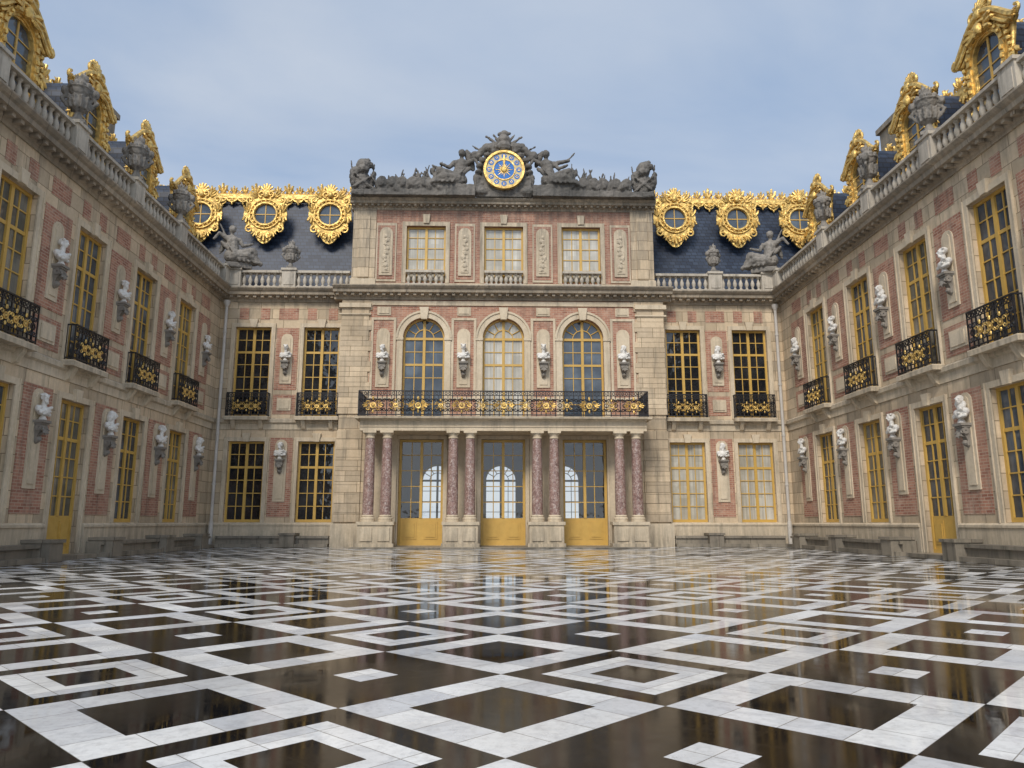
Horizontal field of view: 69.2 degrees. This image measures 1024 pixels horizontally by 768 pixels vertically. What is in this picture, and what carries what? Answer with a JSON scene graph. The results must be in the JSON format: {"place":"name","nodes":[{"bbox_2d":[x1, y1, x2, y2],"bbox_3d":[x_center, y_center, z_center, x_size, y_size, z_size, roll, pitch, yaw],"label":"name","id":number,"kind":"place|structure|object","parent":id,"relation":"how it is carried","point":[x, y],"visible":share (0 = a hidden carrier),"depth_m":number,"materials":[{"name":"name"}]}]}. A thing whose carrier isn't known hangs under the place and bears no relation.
{"place":"outdoors","nodes":[
{"label":"outdoors","id":0,"kind":"place"},
{"bbox_2d":[0,547,1023,767],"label":"courtyard floor","id":1,"kind":"structure","parent":0,"point":[659,657],"depth_m":5.19,"materials":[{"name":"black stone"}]},
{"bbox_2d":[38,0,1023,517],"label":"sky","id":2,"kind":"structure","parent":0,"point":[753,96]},
{"label":"ground","id":3,"kind":"structure","parent":0,"visible":0},
{"bbox_2d":[0,0,1023,566],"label":"baroque palace","id":4,"kind":"structure","parent":3,"relation":"on","point":[422,290],"depth_m":28.13,"materials":[{"name":"stone"}]},
{"bbox_2d":[33,393,52,443],"bbox_3d":[-11.586,0.841,18.319,0.290,1.276,0.502,0,-11,-1],"label":"marble bust","id":5,"kind":"object","parent":4,"relation":"attached to","point":[42,422],"visible":1,"depth_m":18.23,"materials":[{"name":"stone"}]},
{"bbox_2d":[51,238,70,288],"bbox_3d":[-11.582,-3.094,19.052,0.331,1.341,0.528,0,-11,-1],"label":"marble bust","id":6,"kind":"object","parent":4,"relation":"attached to","point":[60,269],"visible":1,"depth_m":18.95,"materials":[{"name":"stone"}]},
{"bbox_2d":[60,72,99,124],"bbox_3d":[-11.583,-7.633,19.899,0.626,1.610,0.802,-7,-13,34],"label":"stone urn","id":7,"kind":"object","parent":4,"relation":"on","point":[81,94],"visible":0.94,"depth_m":19.74,"materials":[{"name":"grey stone"}]},
{"bbox_2d":[102,411,118,456],"bbox_3d":[-11.663,1.442,21.563,0.306,1.346,0.530,0,-11,-1],"label":"marble bust","id":8,"kind":"object","parent":4,"relation":"attached to","point":[111,427],"visible":1,"depth_m":21.47,"materials":[{"name":"stone"}]},
{"bbox_2d":[116,280,131,322],"bbox_3d":[-11.665,-2.489,22.295,0.300,1.321,0.520,0,-11,-1],"label":"marble bust","id":9,"kind":"object","parent":4,"relation":"attached to","point":[123,305],"visible":1,"depth_m":22.19,"materials":[{"name":"stone"}]},
{"bbox_2d":[121,135,153,180],"bbox_3d":[-11.667,-7.029,23.142,0.626,1.610,0.802,-7,-13,33],"label":"stone urn","id":10,"kind":"object","parent":4,"relation":"on","point":[138,154],"visible":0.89,"depth_m":22.98,"materials":[{"name":"grey stone"}]},
{"bbox_2d":[154,425,167,465],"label":"marble bust","id":11,"kind":"object","parent":4,"relation":"attached to","point":[160,448],"visible":1,"depth_m":24.71,"materials":[{"name":"stone"}]},
{"bbox_2d":[164,311,176,346],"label":"marble bust","id":12,"kind":"object","parent":4,"relation":"attached to","point":[170,332],"visible":1,"depth_m":25.44,"materials":[{"name":"stone"}]},
{"bbox_2d":[167,182,194,223],"bbox_3d":[-11.751,-6.426,26.381,0.802,1.610,0.626,10,-14,-43],"label":"stone urn","id":13,"kind":"object","parent":4,"relation":"on","point":[181,198],"visible":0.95,"depth_m":26.24,"materials":[{"name":"grey stone"}]},
{"bbox_2d":[193,437,204,471],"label":"marble bust","id":14,"kind":"object","parent":4,"relation":"attached to","point":[198,457],"visible":1,"depth_m":27.95,"materials":[{"name":"stone"}]},
{"bbox_2d":[201,335,211,366],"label":"marble bust","id":15,"kind":"object","parent":4,"relation":"attached to","point":[207,347],"visible":1,"depth_m":28.66,"materials":[{"name":"stone"}]},
{"bbox_2d":[208,300,230,543],"bbox_3d":[-11.771,1.450,29.769,0.280,9.950,0.266,0,-11,-1],"label":"rain pipe","id":16,"kind":"object","parent":4,"relation":"attached to","point":[217,432],"visible":0.95,"depth_m":29.70,"materials":[{"name":"metal"}]},
{"bbox_2d":[213,224,262,269],"bbox_3d":[-11.440,-5.698,30.979,1.996,1.888,0.902,6,-12,-30],"label":"seated statue","id":17,"kind":"object","parent":4,"relation":"on","point":[244,259],"visible":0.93,"depth_m":30.77,"materials":[{"name":"grey stone"}]},
{"bbox_2d":[273,442,286,473],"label":"marble bust","id":18,"kind":"object","parent":4,"relation":"attached to","point":[279,453],"visible":1,"depth_m":29.48,"materials":[{"name":"stone"}]},
{"bbox_2d":[279,344,291,374],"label":"marble bust","id":19,"kind":"object","parent":4,"relation":"attached to","point":[285,355],"visible":1,"depth_m":30.21,"materials":[{"name":"stone"}]},
{"bbox_2d":[281,240,300,267],"bbox_3d":[-9.252,-5.409,31.113,0.532,1.369,0.682,-7,-12,31],"label":"stone urn","id":20,"kind":"object","parent":4,"relation":"on","point":[291,252],"visible":0.96,"depth_m":30.96,"materials":[{"name":"grey stone"}]},
{"bbox_2d":[349,158,375,196],"bbox_3d":[-6.284,-8.709,31.264,1.128,1.947,0.860,2,-11,-13],"label":"armour trophy statue","id":21,"kind":"object","parent":4,"relation":"on","point":[360,178],"visible":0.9,"depth_m":30.98,"materials":[{"name":"stone"}]},
{"bbox_2d":[376,344,388,376],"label":"marble bust","id":22,"kind":"object","parent":4,"relation":"attached to","point":[382,355],"visible":1,"depth_m":29.84,"materials":[{"name":"stone"}]},
{"bbox_2d":[457,343,469,377],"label":"marble bust","id":23,"kind":"object","parent":4,"relation":"attached to","point":[463,355],"visible":1,"depth_m":29.91,"materials":[{"name":"stone"}]},
{"bbox_2d":[364,149,642,199],"bbox_3d":[-0.341,-8.882,31.342,11.630,2.378,1.081,0,-11,-1],"label":"allegorical sculpture group","id":24,"kind":"object","parent":4,"relation":"on","point":[559,184],"visible":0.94,"depth_m":30.95,"materials":[{"name":"stone"}]},
{"bbox_2d":[469,130,539,197],"bbox_3d":[-0.347,-9.296,31.537,3.074,3.117,0.824,0,-11,-1],"label":"clock surround sculpture","id":25,"kind":"object","parent":4,"relation":"on","point":[485,189],"visible":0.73,"depth_m":31.32,"materials":[{"name":"stone"}]},
{"bbox_2d":[484,150,524,189],"bbox_3d":[-0.332,-8.961,31.080,1.720,1.720,0.234,0,-11,-1],"label":"turret clock","id":26,"kind":"object","parent":25,"relation":"attached to","point":[504,169],"visible":1,"depth_m":31.04,"materials":[{"name":"gold metal"}]},
{"bbox_2d":[0,21,1023,553],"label":"window frames","id":27,"kind":"structure","parent":4,"relation":"in","point":[411,531],"depth_m":29.04,"materials":[{"name":"paint"}]},
{"bbox_2d":[537,344,549,377],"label":"marble bust","id":28,"kind":"object","parent":4,"relation":"attached to","point":[543,356],"visible":1,"depth_m":29.99,"materials":[{"name":"stone"}]},
{"bbox_2d":[617,345,629,377],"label":"marble bust","id":29,"kind":"object","parent":4,"relation":"attached to","point":[623,355],"visible":1,"depth_m":30.09,"materials":[{"name":"stone"}]},
{"bbox_2d":[631,160,656,199],"bbox_3d":[5.607,-8.655,31.558,1.128,1.947,0.860,-3,-11,15],"label":"armour trophy statue","id":30,"kind":"object","parent":4,"relation":"on","point":[644,183],"visible":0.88,"depth_m":31.27,"materials":[{"name":"stone"}]},
{"bbox_2d":[705,244,720,270],"bbox_3d":[8.542,-5.326,31.556,0.532,1.369,0.682,-7,-12,31],"label":"stone urn","id":31,"kind":"object","parent":4,"relation":"on","point":[713,256],"visible":0.98,"depth_m":31.39,"materials":[{"name":"grey stone"}]},
{"bbox_2d":[711,345,724,378],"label":"marble bust","id":32,"kind":"object","parent":4,"relation":"attached to","point":[717,355],"visible":1,"depth_m":30.64,"materials":[{"name":"stone"}]},
{"bbox_2d":[717,443,729,474],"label":"marble bust","id":33,"kind":"object","parent":4,"relation":"attached to","point":[722,452],"visible":1,"depth_m":29.92,"materials":[{"name":"stone"}]},
{"bbox_2d":[740,229,788,273],"bbox_3d":[10.737,-5.596,31.531,1.996,1.888,0.902,-5,-12,27],"label":"seated statue","id":34,"kind":"object","parent":4,"relation":"on","point":[767,260],"visible":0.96,"depth_m":31.32,"materials":[{"name":"grey stone"}]},
{"bbox_2d":[771,304,792,543],"bbox_3d":[11.062,1.556,30.337,0.280,9.950,0.266,0,-11,-1],"label":"rain pipe","id":35,"kind":"object","parent":4,"relation":"attached to","point":[783,434],"visible":0.96,"depth_m":30.26,"materials":[{"name":"metal"}]},
{"bbox_2d":[790,337,800,370],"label":"marble bust","id":36,"kind":"object","parent":4,"relation":"attached to","point":[795,356],"visible":1,"depth_m":29.23,"materials":[{"name":"stone"}]},
{"bbox_2d":[797,438,807,472],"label":"marble bust","id":37,"kind":"object","parent":4,"relation":"attached to","point":[802,458],"visible":1,"depth_m":28.50,"materials":[{"name":"stone"}]},
{"bbox_2d":[813,190,831,229],"bbox_3d":[11.281,-6.319,26.958,0.626,1.610,0.802,3,-11,-16],"label":"stone urn","id":38,"kind":"object","parent":4,"relation":"on","point":[821,204],"visible":0.94,"depth_m":26.77,"materials":[{"name":"grey stone"}]},
{"bbox_2d":[827,316,838,351],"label":"marble bust","id":39,"kind":"object","parent":4,"relation":"attached to","point":[832,337],"visible":1,"depth_m":25.99,"materials":[{"name":"stone"}]},
{"bbox_2d":[836,428,847,465],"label":"marble bust","id":40,"kind":"object","parent":4,"relation":"attached to","point":[842,449],"visible":1,"depth_m":25.27,"materials":[{"name":"stone"}]},
{"bbox_2d":[856,143,877,188],"bbox_3d":[11.367,-6.923,23.711,0.626,1.610,0.802,0,-11,1],"label":"stone urn","id":41,"kind":"object","parent":4,"relation":"on","point":[866,158],"visible":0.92,"depth_m":23.52,"materials":[{"name":"grey stone"}]},
{"bbox_2d":[873,285,888,328],"bbox_3d":[11.355,-2.386,22.867,0.319,1.406,0.553,0,-11,-1],"label":"marble bust","id":42,"kind":"object","parent":4,"relation":"attached to","point":[880,310],"visible":1,"depth_m":22.75,"materials":[{"name":"stone"}]},
{"bbox_2d":[885,413,900,458],"bbox_3d":[11.363,1.548,22.134,0.335,1.359,0.535,0,-11,-1],"label":"marble bust","id":43,"kind":"object","parent":4,"relation":"attached to","point":[893,440],"visible":1,"depth_m":22.02,"materials":[{"name":"stone"}]},
{"bbox_2d":[908,85,946,135],"bbox_3d":[11.448,-7.527,20.469,0.802,1.610,0.626,0,-11,-2],"label":"stone urn","id":44,"kind":"object","parent":4,"relation":"on","point":[925,106],"visible":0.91,"depth_m":20.29,"materials":[{"name":"grey stone"}]},
{"bbox_2d":[936,247,953,294],"bbox_3d":[11.447,-2.987,19.623,0.301,1.325,0.522,0,-11,-1],"label":"marble bust","id":45,"kind":"object","parent":4,"relation":"attached to","point":[945,276],"visible":1,"depth_m":19.52,"materials":[{"name":"stone"}]},
{"bbox_2d":[952,395,971,447],"bbox_3d":[11.444,0.944,18.891,0.307,1.352,0.532,0,-11,-1],"label":"marble bust","id":46,"kind":"object","parent":4,"relation":"attached to","point":[961,412],"visible":1,"depth_m":18.79,"materials":[{"name":"stone"}]}
]}

